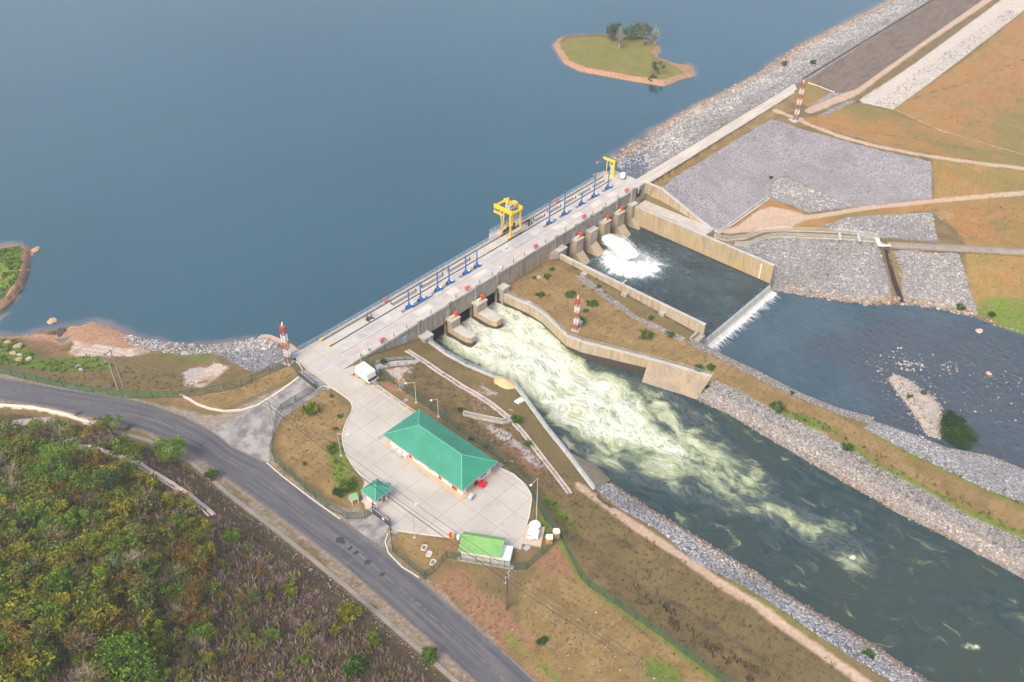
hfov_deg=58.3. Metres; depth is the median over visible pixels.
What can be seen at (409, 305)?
gate hoist
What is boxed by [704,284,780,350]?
weir
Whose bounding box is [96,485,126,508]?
green shrub
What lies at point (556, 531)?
fuel tank
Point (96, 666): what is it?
olive shrub
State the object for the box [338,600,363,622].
yellow bush
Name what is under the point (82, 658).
yellow shrub
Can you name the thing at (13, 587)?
leafy bush
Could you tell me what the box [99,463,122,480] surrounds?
yellow shrub
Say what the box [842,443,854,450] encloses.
bush
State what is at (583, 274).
concrete box
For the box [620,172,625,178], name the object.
light trailer
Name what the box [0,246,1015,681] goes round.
weeds
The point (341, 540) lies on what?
road patch
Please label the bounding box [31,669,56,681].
rusty shrub
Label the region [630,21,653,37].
islet tree
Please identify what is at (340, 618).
rusty shrub
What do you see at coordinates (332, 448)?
bush
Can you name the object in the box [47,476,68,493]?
rusty shrub
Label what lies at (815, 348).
pool water
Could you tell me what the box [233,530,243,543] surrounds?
olive shrub
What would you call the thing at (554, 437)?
channel wall
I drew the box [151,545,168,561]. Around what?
olive shrub
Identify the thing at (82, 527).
rusty shrub
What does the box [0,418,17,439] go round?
olive shrub
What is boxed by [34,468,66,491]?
olive shrub
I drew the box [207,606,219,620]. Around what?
bare shrub
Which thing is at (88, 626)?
yellow shrub
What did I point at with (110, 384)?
boulder
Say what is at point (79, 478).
green shrub
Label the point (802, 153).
slope gravel
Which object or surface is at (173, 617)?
olive shrub
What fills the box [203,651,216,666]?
yellow shrub
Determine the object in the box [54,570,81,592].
green shrub
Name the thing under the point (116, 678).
green shrub
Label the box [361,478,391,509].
gatehouse
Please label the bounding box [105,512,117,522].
rusty shrub
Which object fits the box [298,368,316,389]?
sliding gate
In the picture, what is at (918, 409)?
bar stones
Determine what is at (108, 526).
yellow shrub
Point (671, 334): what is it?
bush
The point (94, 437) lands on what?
bare shrub
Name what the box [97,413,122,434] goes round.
leafy tree
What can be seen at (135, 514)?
yellow shrub
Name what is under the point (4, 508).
olive shrub
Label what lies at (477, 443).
chain link fence
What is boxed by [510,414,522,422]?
bush
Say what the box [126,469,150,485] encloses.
yellow shrub
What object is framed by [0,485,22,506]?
green shrub
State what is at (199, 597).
yellow shrub
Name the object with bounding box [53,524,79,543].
olive shrub
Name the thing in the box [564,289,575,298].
bush
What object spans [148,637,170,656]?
yellow shrub
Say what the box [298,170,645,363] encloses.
dam
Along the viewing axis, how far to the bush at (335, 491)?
171.45 m
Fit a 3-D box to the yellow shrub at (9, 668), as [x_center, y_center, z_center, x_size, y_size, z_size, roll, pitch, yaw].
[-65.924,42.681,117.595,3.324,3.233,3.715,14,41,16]
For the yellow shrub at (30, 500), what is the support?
on the ground at (864, 76)
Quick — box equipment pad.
[522,524,544,546]
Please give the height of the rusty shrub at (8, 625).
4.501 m
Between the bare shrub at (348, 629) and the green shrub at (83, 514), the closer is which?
the bare shrub at (348, 629)
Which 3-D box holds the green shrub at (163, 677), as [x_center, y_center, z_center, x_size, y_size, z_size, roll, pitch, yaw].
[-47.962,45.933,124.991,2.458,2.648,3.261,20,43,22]
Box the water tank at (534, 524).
[529,520,540,529]
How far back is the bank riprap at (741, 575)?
165.36 m
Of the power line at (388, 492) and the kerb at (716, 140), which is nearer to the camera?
the power line at (388, 492)
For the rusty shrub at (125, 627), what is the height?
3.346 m
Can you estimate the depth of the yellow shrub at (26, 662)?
119.14 m
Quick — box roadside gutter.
[107,429,459,681]
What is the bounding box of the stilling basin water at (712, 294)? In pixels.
[583,225,766,337]
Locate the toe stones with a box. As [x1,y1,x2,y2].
[874,10,1018,106]
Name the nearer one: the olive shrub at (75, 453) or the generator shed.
the generator shed
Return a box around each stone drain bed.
[407,350,508,416]
[514,423,570,493]
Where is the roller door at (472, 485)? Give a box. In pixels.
[466,481,475,492]
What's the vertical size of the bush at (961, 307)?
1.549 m
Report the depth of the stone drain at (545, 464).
183.51 m
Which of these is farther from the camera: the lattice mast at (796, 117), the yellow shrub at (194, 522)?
the lattice mast at (796, 117)
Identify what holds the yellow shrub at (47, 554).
on the ground at (864, 76)
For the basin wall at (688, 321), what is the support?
on the ground at (864, 76)
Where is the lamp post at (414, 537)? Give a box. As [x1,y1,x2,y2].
[412,503,416,538]
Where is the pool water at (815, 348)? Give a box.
[711,290,1023,468]
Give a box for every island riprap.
[578,276,1023,501]
[697,379,1023,577]
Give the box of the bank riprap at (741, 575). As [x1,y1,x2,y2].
[595,483,931,681]
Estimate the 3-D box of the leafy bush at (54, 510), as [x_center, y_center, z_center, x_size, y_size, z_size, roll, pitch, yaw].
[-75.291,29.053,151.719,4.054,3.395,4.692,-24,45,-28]
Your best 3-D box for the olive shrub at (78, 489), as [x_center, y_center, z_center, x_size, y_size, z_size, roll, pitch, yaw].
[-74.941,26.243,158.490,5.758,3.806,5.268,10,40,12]
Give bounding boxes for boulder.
[12,342,22,348]
[31,246,40,252]
[47,318,57,323]
[56,328,65,333]
[106,382,114,387]
[975,328,982,333]
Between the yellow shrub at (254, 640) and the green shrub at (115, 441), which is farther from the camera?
the green shrub at (115, 441)
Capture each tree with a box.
[19,442,74,487]
[84,468,123,494]
[91,630,157,681]
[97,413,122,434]
[152,434,188,462]
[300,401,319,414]
[606,22,623,40]
[613,26,624,48]
[621,24,641,38]
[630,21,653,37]
[649,25,660,43]
[651,61,665,73]
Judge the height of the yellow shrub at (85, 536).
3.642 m
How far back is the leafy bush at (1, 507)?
151.98 m
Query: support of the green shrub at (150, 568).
on the ground at (864, 76)
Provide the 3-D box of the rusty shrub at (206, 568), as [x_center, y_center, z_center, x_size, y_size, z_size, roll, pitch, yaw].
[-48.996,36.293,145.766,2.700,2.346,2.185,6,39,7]
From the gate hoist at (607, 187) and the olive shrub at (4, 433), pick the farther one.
the gate hoist at (607, 187)
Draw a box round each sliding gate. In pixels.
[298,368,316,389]
[372,506,390,526]
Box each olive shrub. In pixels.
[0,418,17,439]
[0,420,24,435]
[0,423,22,441]
[0,433,15,441]
[0,441,35,462]
[0,473,21,495]
[0,475,12,494]
[0,507,11,525]
[0,512,12,531]
[0,524,26,547]
[0,527,26,549]
[0,605,26,634]
[2,457,20,467]
[2,555,28,573]
[6,558,39,589]
[13,479,48,502]
[13,619,52,652]
[17,426,34,435]
[22,539,48,560]
[24,472,53,487]
[31,419,52,438]
[32,442,50,456]
[32,493,59,517]
[32,591,58,615]
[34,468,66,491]
[38,631,65,657]
[40,489,69,505]
[41,488,70,506]
[42,536,75,553]
[45,434,79,454]
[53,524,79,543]
[53,615,88,655]
[55,488,77,509]
[62,445,87,467]
[63,481,91,498]
[69,593,110,618]
[70,449,94,465]
[70,462,97,474]
[74,561,94,576]
[75,660,112,681]
[76,527,97,549]
[80,491,109,521]
[89,634,101,649]
[94,579,122,608]
[102,437,120,450]
[104,613,131,642]
[105,581,127,596]
[106,530,123,548]
[106,662,123,679]
[109,657,135,681]
[112,493,139,517]
[113,491,152,516]
[114,559,146,581]
[116,594,154,624]
[118,571,157,607]
[120,452,143,471]
[121,587,152,615]
[123,517,147,533]
[131,480,154,496]
[131,521,159,552]
[133,554,152,569]
[139,491,163,514]
[140,532,163,546]
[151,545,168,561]
[152,590,165,608]
[153,627,182,650]
[158,610,179,630]
[168,566,195,582]
[170,640,194,658]
[171,598,186,609]
[177,524,187,536]
[183,530,193,538]
[186,530,205,545]
[189,532,211,547]
[197,655,216,670]
[209,598,222,608]
[220,528,234,538]
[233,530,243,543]
[233,603,249,617]
[235,619,256,633]
[239,632,250,642]
[240,542,251,556]
[247,588,261,603]
[286,597,294,604]
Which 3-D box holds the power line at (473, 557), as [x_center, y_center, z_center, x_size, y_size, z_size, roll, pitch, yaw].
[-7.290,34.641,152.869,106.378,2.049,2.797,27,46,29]
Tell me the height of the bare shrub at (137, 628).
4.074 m
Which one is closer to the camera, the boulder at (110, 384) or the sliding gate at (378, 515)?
the sliding gate at (378, 515)
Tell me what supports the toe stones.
on the ground at (864, 76)
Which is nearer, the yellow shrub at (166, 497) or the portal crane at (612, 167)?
the yellow shrub at (166, 497)
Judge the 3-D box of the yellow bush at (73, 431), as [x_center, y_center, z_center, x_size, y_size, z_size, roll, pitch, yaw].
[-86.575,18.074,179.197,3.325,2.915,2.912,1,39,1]
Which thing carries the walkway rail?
on the dam
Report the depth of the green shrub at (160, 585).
138.41 m
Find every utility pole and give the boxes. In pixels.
[101,351,118,390]
[107,348,123,388]
[265,398,275,431]
[504,569,509,610]
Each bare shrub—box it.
[0,450,10,465]
[0,475,25,497]
[1,462,21,478]
[4,500,27,513]
[7,515,24,526]
[22,426,38,437]
[27,555,39,571]
[34,428,49,438]
[36,523,64,541]
[48,458,74,471]
[49,421,70,437]
[58,564,91,590]
[60,628,99,655]
[62,660,106,681]
[79,488,96,504]
[86,431,100,441]
[97,555,117,571]
[101,433,112,444]
[114,551,136,570]
[120,548,148,567]
[125,663,155,681]
[128,477,142,488]
[130,617,145,639]
[132,568,151,588]
[134,492,153,513]
[134,512,150,522]
[137,547,154,556]
[139,485,162,500]
[153,514,162,522]
[155,574,174,588]
[161,488,179,502]
[164,519,179,532]
[167,602,184,616]
[168,661,180,677]
[169,564,185,574]
[173,655,192,669]
[183,631,200,649]
[193,633,209,651]
[195,574,206,583]
[205,527,216,537]
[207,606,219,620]
[224,580,233,590]
[274,574,285,589]
[289,618,301,629]
[302,592,312,602]
[314,636,325,644]
[345,623,356,635]
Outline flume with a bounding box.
[714,227,879,246]
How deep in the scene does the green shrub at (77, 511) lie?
151.81 m
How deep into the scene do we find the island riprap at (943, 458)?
190.57 m
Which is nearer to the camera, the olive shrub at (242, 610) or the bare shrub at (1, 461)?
the olive shrub at (242, 610)
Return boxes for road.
[0,377,536,681]
[637,84,796,181]
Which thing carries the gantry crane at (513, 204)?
on the dam
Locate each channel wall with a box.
[428,339,595,491]
[498,290,712,388]
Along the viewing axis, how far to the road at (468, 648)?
166.14 m
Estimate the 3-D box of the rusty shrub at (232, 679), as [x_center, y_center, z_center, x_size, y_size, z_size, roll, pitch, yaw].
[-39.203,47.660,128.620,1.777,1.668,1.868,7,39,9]
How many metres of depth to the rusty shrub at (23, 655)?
119.30 m
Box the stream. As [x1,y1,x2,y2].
[884,249,905,302]
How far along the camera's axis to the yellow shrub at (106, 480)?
160.45 m
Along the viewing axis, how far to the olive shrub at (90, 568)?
139.24 m
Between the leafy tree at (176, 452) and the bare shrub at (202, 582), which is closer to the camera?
the bare shrub at (202, 582)
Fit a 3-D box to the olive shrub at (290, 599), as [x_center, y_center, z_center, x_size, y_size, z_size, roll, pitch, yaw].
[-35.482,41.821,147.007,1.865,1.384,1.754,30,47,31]
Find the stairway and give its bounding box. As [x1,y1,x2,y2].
[376,357,414,368]
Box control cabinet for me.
[288,349,295,358]
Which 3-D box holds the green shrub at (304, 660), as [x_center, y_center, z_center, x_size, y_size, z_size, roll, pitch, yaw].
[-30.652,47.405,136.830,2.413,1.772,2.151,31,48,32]
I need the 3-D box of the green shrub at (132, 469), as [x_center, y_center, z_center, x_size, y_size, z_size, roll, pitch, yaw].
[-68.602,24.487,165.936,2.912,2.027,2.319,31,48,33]
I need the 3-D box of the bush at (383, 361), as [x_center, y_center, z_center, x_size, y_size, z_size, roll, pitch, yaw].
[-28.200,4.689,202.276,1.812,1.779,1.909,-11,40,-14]
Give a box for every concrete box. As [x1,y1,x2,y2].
[580,271,587,277]
[621,290,628,297]
[658,310,665,316]
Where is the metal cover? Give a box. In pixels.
[514,397,524,403]
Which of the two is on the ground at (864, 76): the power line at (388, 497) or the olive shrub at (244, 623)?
the olive shrub at (244, 623)
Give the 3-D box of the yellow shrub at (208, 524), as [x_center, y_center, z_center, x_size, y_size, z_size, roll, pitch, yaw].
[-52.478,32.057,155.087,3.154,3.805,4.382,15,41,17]
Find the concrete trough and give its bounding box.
[463,410,514,424]
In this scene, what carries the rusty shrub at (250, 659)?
on the ground at (864, 76)
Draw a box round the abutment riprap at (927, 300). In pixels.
[732,93,1021,334]
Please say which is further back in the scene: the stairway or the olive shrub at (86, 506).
the stairway
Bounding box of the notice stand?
[349,492,358,504]
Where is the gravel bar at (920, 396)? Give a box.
[889,374,942,437]
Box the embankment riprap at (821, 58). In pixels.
[596,0,928,176]
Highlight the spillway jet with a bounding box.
[602,233,678,278]
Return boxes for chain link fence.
[1,359,287,397]
[270,385,371,518]
[378,368,561,538]
[389,521,560,578]
[562,532,732,681]
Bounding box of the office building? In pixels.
[383,409,497,499]
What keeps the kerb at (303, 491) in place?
on the ground at (864, 76)
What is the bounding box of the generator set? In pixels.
[527,528,539,539]
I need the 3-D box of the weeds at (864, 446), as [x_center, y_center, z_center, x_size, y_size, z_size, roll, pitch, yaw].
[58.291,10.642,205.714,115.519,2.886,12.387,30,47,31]
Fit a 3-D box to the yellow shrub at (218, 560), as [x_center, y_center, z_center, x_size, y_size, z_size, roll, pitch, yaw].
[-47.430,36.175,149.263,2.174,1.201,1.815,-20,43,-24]
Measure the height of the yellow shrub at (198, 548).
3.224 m
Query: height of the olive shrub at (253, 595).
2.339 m
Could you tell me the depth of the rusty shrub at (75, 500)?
155.69 m
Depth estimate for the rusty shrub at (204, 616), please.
135.53 m
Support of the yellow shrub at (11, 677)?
on the ground at (864, 76)
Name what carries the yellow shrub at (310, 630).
on the ground at (864, 76)
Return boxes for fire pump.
[478,480,486,487]
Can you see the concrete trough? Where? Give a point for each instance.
(492, 419)
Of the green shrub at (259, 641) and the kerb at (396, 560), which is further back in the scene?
the kerb at (396, 560)
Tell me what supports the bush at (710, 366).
on the ground at (864, 76)
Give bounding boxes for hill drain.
[73,443,215,514]
[75,447,209,516]
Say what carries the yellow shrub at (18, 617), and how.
on the ground at (864, 76)
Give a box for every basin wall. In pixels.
[560,254,705,335]
[634,205,774,284]
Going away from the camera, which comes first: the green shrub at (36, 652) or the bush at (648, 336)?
the green shrub at (36, 652)
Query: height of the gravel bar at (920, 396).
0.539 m
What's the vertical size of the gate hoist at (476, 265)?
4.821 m
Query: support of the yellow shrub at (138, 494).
on the ground at (864, 76)
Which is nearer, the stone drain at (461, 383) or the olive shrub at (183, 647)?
the olive shrub at (183, 647)
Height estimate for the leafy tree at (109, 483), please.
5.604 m
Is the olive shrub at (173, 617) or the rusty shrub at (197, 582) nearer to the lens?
the olive shrub at (173, 617)
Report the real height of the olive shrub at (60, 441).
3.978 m
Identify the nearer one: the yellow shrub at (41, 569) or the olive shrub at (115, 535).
the yellow shrub at (41, 569)
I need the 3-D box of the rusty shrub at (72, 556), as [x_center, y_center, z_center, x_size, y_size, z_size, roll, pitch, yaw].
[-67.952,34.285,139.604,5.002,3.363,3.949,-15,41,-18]
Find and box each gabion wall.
[688,339,873,423]
[875,421,1023,471]
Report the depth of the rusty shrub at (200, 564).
144.69 m
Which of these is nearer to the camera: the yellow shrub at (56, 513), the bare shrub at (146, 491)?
the yellow shrub at (56, 513)
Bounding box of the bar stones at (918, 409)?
[866,347,1023,439]
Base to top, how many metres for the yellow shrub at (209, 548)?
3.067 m
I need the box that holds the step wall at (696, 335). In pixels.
[690,330,704,343]
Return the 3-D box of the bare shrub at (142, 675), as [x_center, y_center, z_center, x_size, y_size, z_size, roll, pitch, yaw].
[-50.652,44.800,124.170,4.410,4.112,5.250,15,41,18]
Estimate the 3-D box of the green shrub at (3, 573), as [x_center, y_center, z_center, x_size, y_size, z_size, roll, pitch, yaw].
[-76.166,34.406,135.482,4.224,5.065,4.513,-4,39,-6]
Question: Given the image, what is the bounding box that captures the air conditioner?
[468,493,473,499]
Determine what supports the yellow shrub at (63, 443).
on the ground at (864, 76)
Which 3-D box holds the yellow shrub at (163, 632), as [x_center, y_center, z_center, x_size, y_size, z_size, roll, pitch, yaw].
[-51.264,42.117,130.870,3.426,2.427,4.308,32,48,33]
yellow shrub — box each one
[0,497,18,521]
[0,548,30,567]
[0,567,27,591]
[0,580,13,600]
[0,587,42,610]
[0,597,18,620]
[0,654,22,681]
[0,661,11,679]
[1,472,27,489]
[1,599,42,626]
[3,532,34,550]
[3,541,38,565]
[3,560,27,582]
[3,597,21,609]
[5,644,59,681]
[6,627,42,655]
[7,541,43,559]
[10,432,32,445]
[10,444,37,458]
[11,489,43,513]
[13,501,36,523]
[14,485,30,494]
[18,666,45,681]
[21,453,36,463]
[25,418,49,429]
[26,472,53,497]
[26,572,54,597]
[27,528,42,541]
[29,546,65,569]
[29,612,67,642]
[33,562,47,574]
[35,539,59,556]
[40,546,66,565]
[43,620,54,628]
[44,614,66,646]
[45,548,76,571]
[46,525,60,541]
[47,441,68,454]
[47,499,77,523]
[47,593,74,612]
[49,591,85,624]
[57,538,84,555]
[60,565,85,580]
[61,546,82,560]
[64,591,93,622]
[66,475,95,488]
[66,614,100,638]
[69,647,92,669]
[70,591,79,602]
[74,529,112,559]
[74,596,122,628]
[76,431,89,440]
[76,464,102,481]
[76,578,107,608]
[80,647,98,662]
[81,448,103,466]
[81,476,105,494]
[86,531,119,552]
[86,543,108,559]
[87,560,111,586]
[92,452,112,465]
[92,471,122,493]
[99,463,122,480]
[99,485,117,496]
[100,518,123,535]
[101,496,140,521]
[101,582,127,611]
[107,516,133,536]
[108,488,135,510]
[112,456,135,472]
[116,535,146,556]
[118,441,143,455]
[121,465,134,476]
[122,579,139,596]
[123,481,139,493]
[125,491,145,504]
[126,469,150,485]
[128,607,158,639]
[129,505,145,518]
[136,476,161,490]
[138,622,165,642]
[143,643,156,657]
[147,645,170,667]
[148,550,162,565]
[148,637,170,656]
[150,526,176,543]
[154,492,175,509]
[167,489,184,508]
[173,515,196,536]
[175,668,193,681]
[176,496,199,513]
[184,517,205,535]
[185,544,208,561]
[185,550,207,569]
[190,588,203,602]
[191,518,214,537]
[195,515,204,522]
[200,579,221,594]
[200,607,212,617]
[202,541,217,560]
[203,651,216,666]
[205,627,221,642]
[214,559,226,566]
[218,646,230,658]
[245,632,258,646]
[264,592,274,600]
[266,582,273,589]
[274,670,284,679]
[280,577,297,594]
[300,620,318,636]
[327,627,340,636]
[332,620,342,632]
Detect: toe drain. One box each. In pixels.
[716,196,767,232]
[719,198,770,233]
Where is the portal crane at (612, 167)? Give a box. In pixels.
[603,157,615,176]
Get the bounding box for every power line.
[4,333,676,681]
[4,336,671,681]
[4,338,667,681]
[269,406,661,681]
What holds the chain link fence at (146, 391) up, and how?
on the ground at (864, 76)
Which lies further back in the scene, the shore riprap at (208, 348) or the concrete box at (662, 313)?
the concrete box at (662, 313)
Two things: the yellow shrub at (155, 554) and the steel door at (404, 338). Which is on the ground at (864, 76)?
the yellow shrub at (155, 554)
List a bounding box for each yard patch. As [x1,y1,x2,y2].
[316,361,330,370]
[336,359,347,367]
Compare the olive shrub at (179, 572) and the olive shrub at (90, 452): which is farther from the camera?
the olive shrub at (90, 452)
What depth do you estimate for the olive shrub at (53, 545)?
143.78 m
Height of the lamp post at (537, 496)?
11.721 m
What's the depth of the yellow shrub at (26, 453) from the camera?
168.74 m
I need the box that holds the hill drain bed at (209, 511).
[71,444,214,515]
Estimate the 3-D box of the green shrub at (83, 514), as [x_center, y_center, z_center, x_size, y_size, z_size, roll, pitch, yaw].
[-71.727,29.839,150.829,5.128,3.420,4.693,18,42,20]
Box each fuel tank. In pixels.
[546,534,552,543]
[553,528,559,537]
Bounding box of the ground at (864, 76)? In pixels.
[0,0,1023,681]
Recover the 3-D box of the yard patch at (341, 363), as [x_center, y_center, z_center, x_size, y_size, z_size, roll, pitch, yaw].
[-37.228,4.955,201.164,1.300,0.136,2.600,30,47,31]
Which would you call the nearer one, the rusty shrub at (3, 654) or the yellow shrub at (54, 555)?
the rusty shrub at (3, 654)
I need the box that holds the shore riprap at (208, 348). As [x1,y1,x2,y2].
[121,334,284,387]
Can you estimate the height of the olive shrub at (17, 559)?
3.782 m
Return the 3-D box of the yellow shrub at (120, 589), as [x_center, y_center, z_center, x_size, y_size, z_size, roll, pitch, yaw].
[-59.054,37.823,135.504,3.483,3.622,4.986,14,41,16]
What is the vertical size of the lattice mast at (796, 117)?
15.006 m
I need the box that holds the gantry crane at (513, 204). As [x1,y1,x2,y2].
[494,197,522,239]
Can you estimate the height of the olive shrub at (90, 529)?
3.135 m
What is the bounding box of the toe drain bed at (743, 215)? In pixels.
[717,197,768,232]
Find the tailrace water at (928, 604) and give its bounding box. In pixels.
[434,302,1023,681]
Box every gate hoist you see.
[405,290,413,308]
[417,283,425,301]
[434,272,443,291]
[445,265,453,284]
[462,256,471,274]
[473,250,482,267]
[546,200,552,224]
[561,191,567,215]
[578,193,585,204]
[591,174,597,197]
[605,166,612,189]
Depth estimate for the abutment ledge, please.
259.84 m
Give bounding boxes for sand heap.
[494,376,514,388]
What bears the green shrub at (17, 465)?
on the ground at (864, 76)
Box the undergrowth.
[0,413,426,681]
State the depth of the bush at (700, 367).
210.51 m
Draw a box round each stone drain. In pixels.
[405,351,505,417]
[408,349,508,415]
[512,423,568,493]
[516,423,571,493]
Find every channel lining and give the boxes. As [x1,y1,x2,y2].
[571,453,610,486]
[642,360,710,398]
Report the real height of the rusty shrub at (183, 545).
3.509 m
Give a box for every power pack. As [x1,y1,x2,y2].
[449,311,457,319]
[477,294,483,301]
[574,232,581,239]
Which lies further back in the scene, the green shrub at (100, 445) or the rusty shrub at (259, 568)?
the green shrub at (100, 445)
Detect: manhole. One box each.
[421,544,427,550]
[426,551,432,556]
[430,559,436,565]
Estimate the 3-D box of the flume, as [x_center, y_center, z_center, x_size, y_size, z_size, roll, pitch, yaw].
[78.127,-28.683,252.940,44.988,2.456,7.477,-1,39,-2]
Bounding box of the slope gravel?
[664,119,931,229]
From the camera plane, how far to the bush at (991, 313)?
235.80 m
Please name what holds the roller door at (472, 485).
in the office building
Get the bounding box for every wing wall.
[260,334,297,350]
[644,182,716,231]
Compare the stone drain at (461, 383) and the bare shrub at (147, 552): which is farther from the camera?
the stone drain at (461, 383)
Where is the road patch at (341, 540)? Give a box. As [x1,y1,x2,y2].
[336,537,344,543]
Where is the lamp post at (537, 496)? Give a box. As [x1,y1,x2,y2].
[530,478,537,520]
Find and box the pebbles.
[13,377,951,678]
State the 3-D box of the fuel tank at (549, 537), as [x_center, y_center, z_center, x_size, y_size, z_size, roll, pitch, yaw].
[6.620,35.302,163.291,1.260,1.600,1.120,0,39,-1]
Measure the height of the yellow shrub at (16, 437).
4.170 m
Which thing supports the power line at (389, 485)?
attached to the utility pole at (111, 370)
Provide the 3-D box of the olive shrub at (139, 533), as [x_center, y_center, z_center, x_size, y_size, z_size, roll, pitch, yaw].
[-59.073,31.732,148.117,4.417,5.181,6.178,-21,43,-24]
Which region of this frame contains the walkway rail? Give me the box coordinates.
[412,294,432,306]
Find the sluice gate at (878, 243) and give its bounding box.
[875,238,890,247]
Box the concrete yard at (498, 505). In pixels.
[295,340,530,549]
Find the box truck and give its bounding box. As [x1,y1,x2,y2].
[355,361,378,385]
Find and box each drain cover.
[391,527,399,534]
[523,545,530,550]
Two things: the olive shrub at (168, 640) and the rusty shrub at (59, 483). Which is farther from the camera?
the rusty shrub at (59, 483)
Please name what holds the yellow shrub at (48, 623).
on the ground at (864, 76)
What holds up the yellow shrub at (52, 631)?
on the ground at (864, 76)
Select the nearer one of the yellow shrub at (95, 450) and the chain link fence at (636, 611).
the chain link fence at (636, 611)
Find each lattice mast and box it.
[276,320,294,365]
[571,295,582,332]
[793,77,805,119]
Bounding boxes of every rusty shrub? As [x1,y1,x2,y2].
[0,618,30,654]
[0,647,11,661]
[3,616,35,631]
[6,645,37,674]
[26,452,58,474]
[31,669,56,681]
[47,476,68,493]
[49,550,80,569]
[55,624,84,651]
[63,487,83,506]
[76,520,106,537]
[79,451,103,468]
[79,636,106,657]
[82,417,109,437]
[89,607,134,639]
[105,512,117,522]
[105,562,135,586]
[109,620,136,638]
[135,608,164,630]
[140,538,159,551]
[161,584,175,596]
[168,489,191,506]
[169,544,193,562]
[171,586,198,610]
[172,535,195,558]
[172,537,186,546]
[177,603,206,625]
[178,560,194,573]
[181,576,203,596]
[184,554,209,571]
[187,611,211,635]
[196,562,210,573]
[207,666,220,675]
[212,588,227,599]
[227,674,238,681]
[233,592,250,604]
[244,652,257,664]
[255,563,267,574]
[337,613,345,622]
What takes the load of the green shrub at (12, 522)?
on the ground at (864, 76)
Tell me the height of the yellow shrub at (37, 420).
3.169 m
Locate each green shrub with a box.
[0,439,14,457]
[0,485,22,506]
[0,519,19,539]
[0,562,11,583]
[0,630,11,655]
[4,458,34,477]
[4,494,25,507]
[10,503,38,525]
[15,420,36,435]
[15,478,32,490]
[18,640,45,670]
[22,599,69,631]
[23,436,48,455]
[28,501,54,527]
[28,526,54,542]
[31,637,50,670]
[32,439,56,452]
[40,444,59,459]
[40,514,67,533]
[40,565,74,592]
[45,419,69,436]
[47,496,69,511]
[51,561,77,584]
[53,634,73,659]
[54,512,77,537]
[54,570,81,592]
[59,470,86,492]
[62,439,83,457]
[62,509,90,529]
[63,504,82,522]
[72,565,107,597]
[77,443,102,458]
[85,510,105,529]
[89,659,106,677]
[92,497,106,511]
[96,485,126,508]
[103,549,130,574]
[104,523,125,532]
[104,532,140,560]
[107,670,127,681]
[110,433,134,455]
[125,467,136,480]
[128,660,160,681]
[134,556,158,578]
[136,614,163,631]
[144,636,160,650]
[145,581,166,603]
[149,666,172,681]
[151,560,162,568]
[163,583,184,600]
[167,518,184,533]
[168,512,185,528]
[185,618,213,643]
[258,637,266,646]
[263,629,280,642]
[298,651,313,665]
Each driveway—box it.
[211,369,327,462]
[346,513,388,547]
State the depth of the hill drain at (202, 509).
166.65 m
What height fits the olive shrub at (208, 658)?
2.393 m
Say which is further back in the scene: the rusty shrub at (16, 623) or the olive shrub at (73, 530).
the olive shrub at (73, 530)
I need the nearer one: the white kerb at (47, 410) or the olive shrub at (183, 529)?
the olive shrub at (183, 529)
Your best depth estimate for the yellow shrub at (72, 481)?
159.05 m
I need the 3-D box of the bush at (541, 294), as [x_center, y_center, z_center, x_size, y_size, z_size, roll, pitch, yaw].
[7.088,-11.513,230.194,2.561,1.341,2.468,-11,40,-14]
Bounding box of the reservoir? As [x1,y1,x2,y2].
[0,0,884,349]
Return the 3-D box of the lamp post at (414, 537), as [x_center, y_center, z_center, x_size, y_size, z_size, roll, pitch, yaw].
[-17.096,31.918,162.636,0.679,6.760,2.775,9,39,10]
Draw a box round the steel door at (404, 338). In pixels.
[402,335,406,343]
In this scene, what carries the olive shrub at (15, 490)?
on the ground at (864, 76)
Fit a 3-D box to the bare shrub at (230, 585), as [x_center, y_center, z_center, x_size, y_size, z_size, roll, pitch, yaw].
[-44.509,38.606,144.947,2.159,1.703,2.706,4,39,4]
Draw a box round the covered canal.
[890,242,1023,255]
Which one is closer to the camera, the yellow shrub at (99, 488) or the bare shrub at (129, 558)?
the bare shrub at (129, 558)
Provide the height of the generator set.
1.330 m
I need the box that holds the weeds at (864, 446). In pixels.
[580,278,1023,531]
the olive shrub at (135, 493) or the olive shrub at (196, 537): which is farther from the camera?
the olive shrub at (135, 493)
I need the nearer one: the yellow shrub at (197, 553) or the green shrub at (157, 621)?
the green shrub at (157, 621)
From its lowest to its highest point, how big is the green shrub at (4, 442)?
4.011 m
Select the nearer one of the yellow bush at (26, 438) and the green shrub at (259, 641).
the green shrub at (259, 641)
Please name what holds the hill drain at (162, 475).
on the ground at (864, 76)
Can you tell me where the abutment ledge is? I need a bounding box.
[637,200,713,234]
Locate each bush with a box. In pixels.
[0,501,14,520]
[0,581,24,607]
[16,642,60,681]
[18,432,35,446]
[43,502,68,522]
[60,427,77,436]
[81,609,106,632]
[83,529,104,553]
[203,467,218,480]
[220,526,239,541]
[283,582,298,596]
[326,442,339,453]
[332,486,346,497]
[338,476,358,493]
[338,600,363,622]
[340,653,370,679]
[365,630,381,645]
[380,358,387,364]
[420,645,437,664]
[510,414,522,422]
[524,440,531,447]
[535,291,544,297]
[537,636,547,645]
[543,274,551,279]
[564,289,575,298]
[573,315,586,324]
[584,299,598,306]
[639,329,654,340]
[664,331,674,337]
[694,364,705,371]
[706,363,715,371]
[769,400,786,413]
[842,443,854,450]
[861,648,875,659]
[937,420,979,450]
[940,409,966,428]
[956,303,965,310]
[987,311,995,317]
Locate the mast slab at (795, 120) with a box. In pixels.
[788,117,803,122]
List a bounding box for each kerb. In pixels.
[0,403,92,424]
[179,376,299,411]
[266,462,340,518]
[329,386,364,480]
[385,533,419,577]
[393,529,451,538]
[499,467,531,523]
[647,91,795,182]
[802,0,932,78]
[808,82,834,92]
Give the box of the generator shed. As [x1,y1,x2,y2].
[457,531,513,569]

